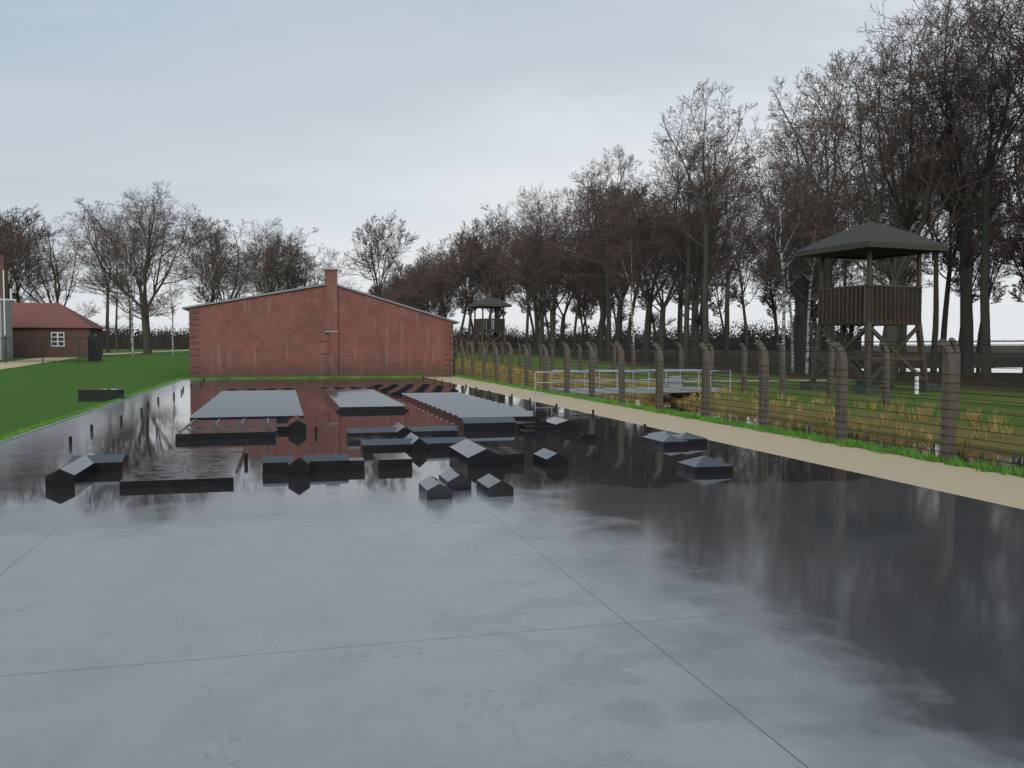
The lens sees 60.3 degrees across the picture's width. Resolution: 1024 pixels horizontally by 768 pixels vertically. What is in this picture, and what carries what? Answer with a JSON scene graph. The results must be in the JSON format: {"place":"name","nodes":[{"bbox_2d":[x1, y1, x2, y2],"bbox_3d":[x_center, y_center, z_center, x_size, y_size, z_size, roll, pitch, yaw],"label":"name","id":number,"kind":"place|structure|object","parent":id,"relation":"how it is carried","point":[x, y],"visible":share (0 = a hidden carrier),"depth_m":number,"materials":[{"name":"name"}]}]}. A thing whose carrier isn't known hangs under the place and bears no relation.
{"place":"outdoors","nodes":[
{"label":"outdoors","id":0,"kind":"place"},
{"bbox_2d":[0,350,188,368],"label":"gravel path","id":1,"kind":"structure","parent":0,"point":[10,364],"depth_m":69.28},
{"bbox_2d":[99,314,861,349],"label":"hedge","id":2,"kind":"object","parent":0,"point":[160,340],"depth_m":223.62,"materials":[{"name":"plant"}]},
{"bbox_2d":[0,346,1023,475],"bbox_3d":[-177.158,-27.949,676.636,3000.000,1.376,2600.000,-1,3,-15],"label":"terrain","id":3,"kind":"structure","parent":0,"point":[34,394],"depth_m":39.49,"materials":[{"name":"green plant"}]},
{"bbox_2d":[0,297,12,359],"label":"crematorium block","id":4,"kind":"structure","parent":3,"relation":"on","point":[8,314],"depth_m":72.96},
{"bbox_2d":[0,255,7,297],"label":"chimney","id":5,"kind":"object","parent":4,"relation":"on","point":[3,263],"visible":0.83,"depth_m":72.57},
{"bbox_2d":[0,229,24,288],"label":"tree","id":6,"kind":"object","parent":3,"relation":"on","point":[5,250],"visible":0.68,"depth_m":104.63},
{"bbox_2d":[0,207,52,302],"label":"tree","id":7,"kind":"object","parent":3,"relation":"on","point":[9,225],"depth_m":123.06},
{"bbox_2d":[0,204,59,302],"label":"tree","id":8,"kind":"object","parent":3,"relation":"on","point":[29,230],"depth_m":131.06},
{"bbox_2d":[0,335,101,362],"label":"steel bar fence","id":9,"kind":"object","parent":3,"relation":"on","point":[94,348],"visible":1,"depth_m":66.58,"materials":[{"name":"black"}]},
{"bbox_2d":[0,215,104,317],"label":"tree","id":10,"kind":"object","parent":3,"relation":"on","point":[45,273],"depth_m":113.01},
{"bbox_2d":[12,328,102,357],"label":"house walls","id":11,"kind":"structure","parent":3,"relation":"on","point":[26,347],"depth_m":79.12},
{"bbox_2d":[12,302,105,328],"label":"roof","id":12,"kind":"structure","parent":11,"relation":"on","point":[41,315],"depth_m":80.07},
{"bbox_2d":[0,379,183,442],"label":"plaza kerb","id":13,"kind":"structure","parent":3,"relation":"on","point":[31,431],"depth_m":20.23,"materials":[{"name":"grey concrete"}]},
{"bbox_2d":[70,205,130,351],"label":"tree","id":14,"kind":"object","parent":3,"relation":"on","point":[92,270],"depth_m":129.89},
{"bbox_2d":[78,389,123,401],"bbox_3d":[-12.591,0.341,27.033,1.200,0.360,0.440,0,3,-3],"label":"stone bench","id":15,"kind":"object","parent":3,"relation":"on","point":[97,394],"visible":0.86,"depth_m":26.82,"materials":[{"name":"black stone"}]},
{"bbox_2d":[90,254,134,349],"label":"tree","id":16,"kind":"object","parent":3,"relation":"on","point":[116,294],"depth_m":178.01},
{"bbox_2d":[73,185,181,333],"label":"tree","id":17,"kind":"object","parent":3,"relation":"on","point":[131,217],"depth_m":121.45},
{"bbox_2d":[108,247,153,350],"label":"tree","id":18,"kind":"object","parent":3,"relation":"on","point":[132,283],"depth_m":161.13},
{"bbox_2d":[102,215,162,355],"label":"tree","id":19,"kind":"object","parent":3,"relation":"on","point":[134,273],"depth_m":84.42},
{"bbox_2d":[43,180,222,353],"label":"tree","id":20,"kind":"object","parent":3,"relation":"on","point":[151,258],"depth_m":96.36,"materials":[{"name":"plant"}]},
{"bbox_2d":[152,252,194,354],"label":"tree","id":21,"kind":"object","parent":3,"relation":"on","point":[175,295],"depth_m":92.55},
{"bbox_2d":[166,216,244,302],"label":"tree","id":22,"kind":"object","parent":3,"relation":"on","point":[213,253],"depth_m":140.20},
{"bbox_2d":[186,236,231,302],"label":"tree","id":23,"kind":"object","parent":3,"relation":"on","point":[211,274],"depth_m":89.42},
{"bbox_2d":[163,212,297,302],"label":"tree","id":24,"kind":"object","parent":3,"relation":"on","point":[240,263],"depth_m":110.99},
{"bbox_2d":[224,241,320,297],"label":"tree","id":25,"kind":"object","parent":3,"relation":"on","point":[263,288],"depth_m":138.67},
{"bbox_2d":[232,216,319,292],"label":"tree","id":26,"kind":"object","parent":3,"relation":"on","point":[276,273],"depth_m":122.64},
{"bbox_2d":[252,232,315,289],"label":"tree","id":27,"kind":"object","parent":3,"relation":"on","point":[296,271],"depth_m":130.62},
{"bbox_2d":[274,244,362,290],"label":"tree","id":28,"kind":"object","parent":3,"relation":"on","point":[321,268],"depth_m":130.08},
{"bbox_2d":[189,270,452,378],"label":"barrack brick walls","id":29,"kind":"structure","parent":3,"relation":"on","point":[284,334],"depth_m":45.54,"materials":[{"name":"brick"}]},
{"bbox_2d":[182,283,458,323],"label":"roof","id":30,"kind":"structure","parent":29,"relation":"on","point":[186,308],"depth_m":45.36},
{"bbox_2d":[189,311,453,377],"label":"brick quoins","id":31,"kind":"object","parent":29,"relation":"attached to","point":[197,354],"visible":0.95,"depth_m":44.11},
{"bbox_2d":[343,209,419,299],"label":"tree","id":32,"kind":"object","parent":3,"relation":"on","point":[376,238],"depth_m":135.23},
{"bbox_2d":[390,261,418,308],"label":"tree","id":33,"kind":"object","parent":3,"relation":"on","point":[393,298],"depth_m":222.13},
{"bbox_2d":[389,267,422,309],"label":"tree","id":34,"kind":"object","parent":3,"relation":"on","point":[401,293],"depth_m":209.24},
{"bbox_2d":[399,266,436,311],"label":"tree","id":35,"kind":"object","parent":3,"relation":"on","point":[416,302],"depth_m":193.80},
{"bbox_2d":[401,241,449,311],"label":"tree","id":36,"kind":"object","parent":3,"relation":"on","point":[419,269],"depth_m":186.92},
{"bbox_2d":[410,260,458,316],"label":"tree","id":37,"kind":"object","parent":3,"relation":"on","point":[426,286],"depth_m":178.27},
{"bbox_2d":[419,250,474,317],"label":"tree","id":38,"kind":"object","parent":3,"relation":"on","point":[434,291],"depth_m":171.02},
{"bbox_2d":[431,232,492,350],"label":"tree","id":39,"kind":"object","parent":3,"relation":"on","point":[453,275],"depth_m":153.98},
{"bbox_2d":[433,227,500,350],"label":"tree","id":40,"kind":"object","parent":3,"relation":"on","point":[463,262],"depth_m":144.97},
{"bbox_2d":[442,237,500,347],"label":"tree","id":41,"kind":"object","parent":3,"relation":"on","point":[460,280],"depth_m":163.31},
{"bbox_2d":[448,211,520,351],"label":"tree","id":42,"kind":"object","parent":3,"relation":"on","point":[487,263],"depth_m":136.79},
{"bbox_2d":[473,307,506,354],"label":"watchtower frame","id":43,"kind":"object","parent":3,"relation":"on","point":[495,325],"visible":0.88,"depth_m":95.10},
{"bbox_2d":[467,296,511,307],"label":"watchtower roof","id":44,"kind":"structure","parent":43,"relation":"on","point":[487,302],"depth_m":94.48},
{"bbox_2d":[475,233,524,348],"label":"tree","id":45,"kind":"object","parent":3,"relation":"on","point":[502,288],"depth_m":159.10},
{"bbox_2d":[0,377,1023,767],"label":"plaza slab","id":46,"kind":"structure","parent":3,"relation":"on","point":[616,595],"depth_m":5.61,"materials":[{"name":"concrete"}]},
{"bbox_2d":[69,376,645,462],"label":"fence pins","id":47,"kind":"object","parent":46,"relation":"on","point":[246,454],"visible":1,"depth_m":17.21,"materials":[{"name":"grey"}]},
{"bbox_2d":[45,383,732,499],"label":"stone blocks","id":48,"kind":"structure","parent":46,"relation":"on","point":[232,407],"depth_m":14.05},
{"bbox_2d":[179,418,277,432],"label":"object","id":49,"kind":"object","parent":48,"relation":"on","point":[218,421],"visible":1,"depth_m":16.06,"materials":[{"name":"stone"}]},
{"bbox_2d":[0,373,1023,477],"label":"grass tufts","id":50,"kind":"object","parent":3,"relation":"on","point":[905,451],"visible":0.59,"depth_m":18.03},
{"bbox_2d":[495,216,550,347],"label":"tree","id":51,"kind":"object","parent":3,"relation":"on","point":[527,328],"depth_m":128.37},
{"bbox_2d":[502,233,549,349],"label":"tree","id":52,"kind":"object","parent":3,"relation":"on","point":[523,308],"depth_m":168.66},
{"bbox_2d":[480,184,578,353],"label":"tree","id":53,"kind":"object","parent":3,"relation":"on","point":[527,217],"depth_m":106.69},
{"bbox_2d":[520,235,568,350],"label":"tree","id":54,"kind":"object","parent":3,"relation":"on","point":[548,330],"depth_m":152.86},
{"bbox_2d":[486,221,604,353],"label":"tree","id":55,"kind":"object","parent":3,"relation":"on","point":[506,272],"depth_m":101.63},
{"bbox_2d":[503,189,599,328],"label":"tree","id":56,"kind":"object","parent":3,"relation":"on","point":[554,207],"depth_m":117.43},
{"bbox_2d":[495,211,610,353],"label":"tree","id":57,"kind":"object","parent":3,"relation":"on","point":[547,278],"depth_m":97.76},
{"bbox_2d":[509,237,603,352],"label":"tree","id":58,"kind":"object","parent":3,"relation":"on","point":[564,291],"depth_m":112.43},
{"bbox_2d":[550,228,597,351],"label":"tree","id":59,"kind":"object","parent":3,"relation":"on","point":[586,302],"depth_m":136.35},
{"bbox_2d":[563,266,597,349],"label":"tree","id":60,"kind":"object","parent":3,"relation":"on","point":[591,312],"depth_m":163.19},
{"bbox_2d":[571,227,627,351],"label":"tree","id":61,"kind":"object","parent":3,"relation":"on","point":[612,307],"depth_m":135.61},
{"bbox_2d":[561,180,642,353],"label":"tree","id":62,"kind":"object","parent":3,"relation":"on","point":[616,290],"depth_m":106.01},
{"bbox_2d":[563,170,641,354],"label":"tree","id":63,"kind":"object","parent":3,"relation":"on","point":[595,221],"depth_m":94.96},
{"bbox_2d":[562,145,647,356],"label":"tree","id":64,"kind":"object","parent":3,"relation":"on","point":[606,169],"depth_m":85.49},
{"bbox_2d":[540,184,674,355],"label":"tree","id":65,"kind":"object","parent":3,"relation":"on","point":[580,251],"depth_m":90.52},
{"bbox_2d":[582,181,676,352],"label":"tree","id":66,"kind":"object","parent":3,"relation":"on","point":[637,184],"depth_m":107.55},
{"bbox_2d":[604,230,659,346],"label":"tree","id":67,"kind":"object","parent":3,"relation":"on","point":[634,276],"depth_m":75.39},
{"bbox_2d":[535,369,730,395],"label":"foot bridge","id":68,"kind":"structure","parent":3,"relation":"on","point":[638,390],"depth_m":30.98,"materials":[{"name":"metal"}]},
{"bbox_2d":[565,172,727,358],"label":"tree","id":69,"kind":"object","parent":3,"relation":"on","point":[615,229],"depth_m":82.34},
{"bbox_2d":[633,238,672,350],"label":"tree","id":70,"kind":"object","parent":3,"relation":"on","point":[642,305],"depth_m":153.83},
{"bbox_2d":[591,189,756,359],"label":"tree","id":71,"kind":"object","parent":3,"relation":"on","point":[632,260],"depth_m":78.03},
{"bbox_2d":[649,215,712,351],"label":"tree","id":72,"kind":"object","parent":3,"relation":"on","point":[682,294],"depth_m":140.89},
{"bbox_2d":[591,150,775,362],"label":"tree","id":73,"kind":"object","parent":3,"relation":"on","point":[700,252],"depth_m":74.06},
{"bbox_2d":[651,208,718,346],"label":"tree","id":74,"kind":"object","parent":3,"relation":"on","point":[681,328],"depth_m":140.65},
{"bbox_2d":[641,130,738,363],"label":"tree","id":75,"kind":"object","parent":3,"relation":"on","point":[673,180],"depth_m":68.51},
{"bbox_2d":[634,155,748,303],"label":"tree","id":76,"kind":"object","parent":3,"relation":"on","point":[698,211],"depth_m":98.00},
{"bbox_2d":[661,213,735,309],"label":"tree","id":77,"kind":"object","parent":3,"relation":"on","point":[684,283],"depth_m":117.69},
{"bbox_2d":[663,225,736,328],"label":"tree","id":78,"kind":"object","parent":3,"relation":"on","point":[719,266],"depth_m":123.79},
{"bbox_2d":[453,338,960,463],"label":"fence posts","id":79,"kind":"object","parent":3,"relation":"on","point":[951,360],"visible":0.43,"depth_m":22.43,"materials":[{"name":"concrete"}]},
{"bbox_2d":[644,78,771,348],"bbox_3d":[14.275,-10.988,62.949,8.298,20.558,9.994,-1,3,-30],"label":"tree","id":80,"kind":"object","parent":3,"relation":"on","point":[699,145],"depth_m":63.05,"materials":[{"name":"plant"}]},
{"bbox_2d":[675,160,749,353],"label":"tree","id":81,"kind":"object","parent":3,"relation":"on","point":[706,212],"depth_m":100.91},
{"bbox_2d":[695,249,749,340],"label":"tree","id":82,"kind":"object","parent":3,"relation":"on","point":[715,306],"depth_m":163.89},
{"bbox_2d":[426,377,1023,509],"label":"path","id":83,"kind":"structure","parent":3,"relation":"on","point":[998,488],"depth_m":13.86,"materials":[{"name":"concrete"}]},
{"bbox_2d":[673,133,776,355],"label":"tree","id":84,"kind":"object","parent":3,"relation":"on","point":[739,181],"depth_m":93.74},
{"bbox_2d":[455,357,1014,443],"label":"reeds","id":85,"kind":"object","parent":3,"relation":"on","point":[909,417],"visible":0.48,"depth_m":25.05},
{"bbox_2d":[453,339,1023,465],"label":"barbed wire","id":86,"kind":"object","parent":3,"relation":"on","point":[891,345],"visible":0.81,"depth_m":19.69,"materials":[{"name":"grey"}]},
{"bbox_2d":[723,211,778,351],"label":"tree","id":87,"kind":"object","parent":3,"relation":"on","point":[735,293],"depth_m":133.29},
{"bbox_2d":[738,229,793,351],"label":"tree","id":88,"kind":"object","parent":3,"relation":"on","point":[770,305],"depth_m":141.06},
{"bbox_2d":[748,255,792,335],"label":"tree","id":89,"kind":"object","parent":3,"relation":"on","point":[767,312],"depth_m":154.24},
{"bbox_2d":[745,161,830,349],"bbox_3d":[15.508,-6.396,50.270,4.709,12.543,5.120,1,3,15],"label":"tree","id":90,"kind":"object","parent":3,"relation":"on","point":[791,245],"depth_m":49.89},
{"bbox_2d":[759,224,825,351],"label":"tree","id":91,"kind":"object","parent":3,"relation":"on","point":[793,295],"depth_m":129.92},
{"bbox_2d":[763,204,824,371],"bbox_3d":[18.066,-6.073,56.270,4.618,11.314,4.248,-1,3,-20],"label":"tree","id":92,"kind":"object","parent":3,"relation":"on","point":[776,290],"depth_m":56.15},
{"bbox_2d":[750,153,846,290],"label":"tree","id":93,"kind":"object","parent":3,"relation":"on","point":[758,206],"depth_m":93.14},
{"bbox_2d":[764,180,845,355],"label":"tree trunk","id":94,"kind":"object","parent":3,"relation":"on","point":[796,310],"depth_m":95.38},
{"bbox_2d":[775,186,844,373],"bbox_3d":[17.329,-5.934,51.592,4.302,11.458,4.676,1,3,30],"label":"tree","id":95,"kind":"object","parent":3,"relation":"on","point":[800,260],"depth_m":51.83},
{"bbox_2d":[754,89,868,364],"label":"tree","id":96,"kind":"object","parent":3,"relation":"on","point":[779,189],"depth_m":69.39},
{"bbox_2d":[771,210,851,350],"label":"tree","id":97,"kind":"object","parent":3,"relation":"on","point":[812,262],"depth_m":133.52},
{"bbox_2d":[705,122,920,370],"bbox_3d":[19.352,-8.781,58.666,13.383,16.587,13.818,-1,3,-19],"label":"tree","id":98,"kind":"object","parent":3,"relation":"on","point":[746,241],"depth_m":58.19,"materials":[{"name":"plant"}]},
{"bbox_2d":[812,216,863,338],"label":"tree","id":99,"kind":"object","parent":3,"relation":"on","point":[841,278],"depth_m":136.55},
{"bbox_2d":[758,46,922,373],"bbox_3d":[19.706,-10.024,53.674,9.504,19.550,7.891,2,3,36],"label":"tree","id":100,"kind":"object","parent":3,"relation":"on","point":[801,122],"depth_m":53.64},
{"bbox_2d":[822,177,885,343],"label":"tree","id":101,"kind":"object","parent":3,"relation":"on","point":[840,230],"depth_m":94.59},
{"bbox_2d":[809,249,928,389],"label":"watchtower","id":102,"kind":"structure","parent":3,"relation":"on","point":[868,305],"depth_m":32.35,"materials":[{"name":"wood"}]},
{"bbox_2d":[796,222,948,257],"bbox_3d":[13.450,-5.495,33.131,3.762,1.210,3.762,-1,3,-23],"label":"watchtower roof","id":103,"kind":"object","parent":102,"relation":"on","point":[870,235],"visible":0.81,"depth_m":32.06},
{"bbox_2d":[800,381,938,393],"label":"watchtower footings","id":104,"kind":"object","parent":3,"relation":"on","point":[875,388],"visible":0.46,"depth_m":32.35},
{"bbox_2d":[824,112,922,363],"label":"tree","id":105,"kind":"object","parent":3,"relation":"on","point":[877,186],"depth_m":71.69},
{"bbox_2d":[827,157,926,285],"bbox_3d":[20.711,-6.589,50.589,5.272,12.917,4.849,0,3,-6],"label":"tree","id":106,"kind":"object","parent":3,"relation":"on","point":[847,271],"depth_m":50.55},
{"bbox_2d":[755,49,1023,379],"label":"tree","id":107,"kind":"object","parent":3,"relation":"on","point":[874,181],"depth_m":43.07,"materials":[{"name":"plant"}]},
{"bbox_2d":[860,256,929,291],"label":"tree","id":108,"kind":"object","parent":3,"relation":"on","point":[906,275],"depth_m":136.72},
{"bbox_2d":[860,220,943,285],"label":"tree","id":109,"kind":"object","parent":3,"relation":"on","point":[877,268],"depth_m":109.48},
{"bbox_2d":[854,121,955,361],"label":"tree","id":110,"kind":"object","parent":3,"relation":"on","point":[933,234],"depth_m":77.58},
{"bbox_2d":[802,0,1023,375],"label":"tree","id":111,"kind":"object","parent":3,"relation":"on","point":[934,92],"depth_m":46.08,"materials":[{"name":"plant"}]},
{"bbox_2d":[852,0,1023,376],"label":"tree","id":112,"kind":"object","parent":3,"relation":"on","point":[970,250],"depth_m":47.84,"materials":[{"name":"plant"}]},
{"bbox_2d":[891,112,997,361],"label":"tree","id":113,"kind":"object","parent":3,"relation":"on","point":[935,330],"depth_m":79.73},
{"bbox_2d":[880,123,1020,358],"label":"tree","id":114,"kind":"object","parent":3,"relation":"on","point":[949,253],"depth_m":84.44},
{"bbox_2d":[894,0,1023,379],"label":"tree","id":115,"kind":"object","parent":3,"relation":"on","point":[957,93],"depth_m":43.43,"materials":[{"name":"plant"}]},
{"bbox_2d":[897,93,1023,347],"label":"tree","id":116,"kind":"object","parent":3,"relation":"on","point":[979,217],"depth_m":74.57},
{"bbox_2d":[916,0,1023,382],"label":"tree","id":117,"kind":"object","parent":3,"relation":"on","point":[982,25],"depth_m":40.35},
{"bbox_2d":[938,203,1013,347],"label":"tree","id":118,"kind":"object","parent":3,"relation":"on","point":[978,271],"depth_m":99.86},
{"bbox_2d":[934,0,1023,143],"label":"tree","id":119,"kind":"object","parent":3,"relation":"on","point":[1008,44],"visible":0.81,"depth_m":39.31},
{"bbox_2d":[935,204,1023,352],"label":"tree","id":120,"kind":"object","parent":3,"relation":"on","point":[996,299],"depth_m":107.89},
{"bbox_2d":[971,98,1023,277],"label":"tree","id":121,"kind":"object","parent":3,"relation":"on","point":[1013,244],"depth_m":74.13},
{"bbox_2d":[979,189,1023,302],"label":"tree","id":122,"kind":"object","parent":3,"relation":"on","point":[1014,290],"depth_m":93.83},
{"bbox_2d":[0,0,1023,344],"label":"sky","id":123,"kind":"structure","parent":0,"point":[332,116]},
{"bbox_2d":[455,371,1023,469],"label":"ditch water","id":124,"kind":"structure","parent":0,"point":[973,452],"depth_m":20.29,"materials":[{"name":"brown liquid"}]},
{"bbox_2d":[786,368,1021,372],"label":"pond water","id":125,"kind":"structure","parent":0,"point":[1014,370],"depth_m":58.78,"materials":[{"name":"grey liquid"}]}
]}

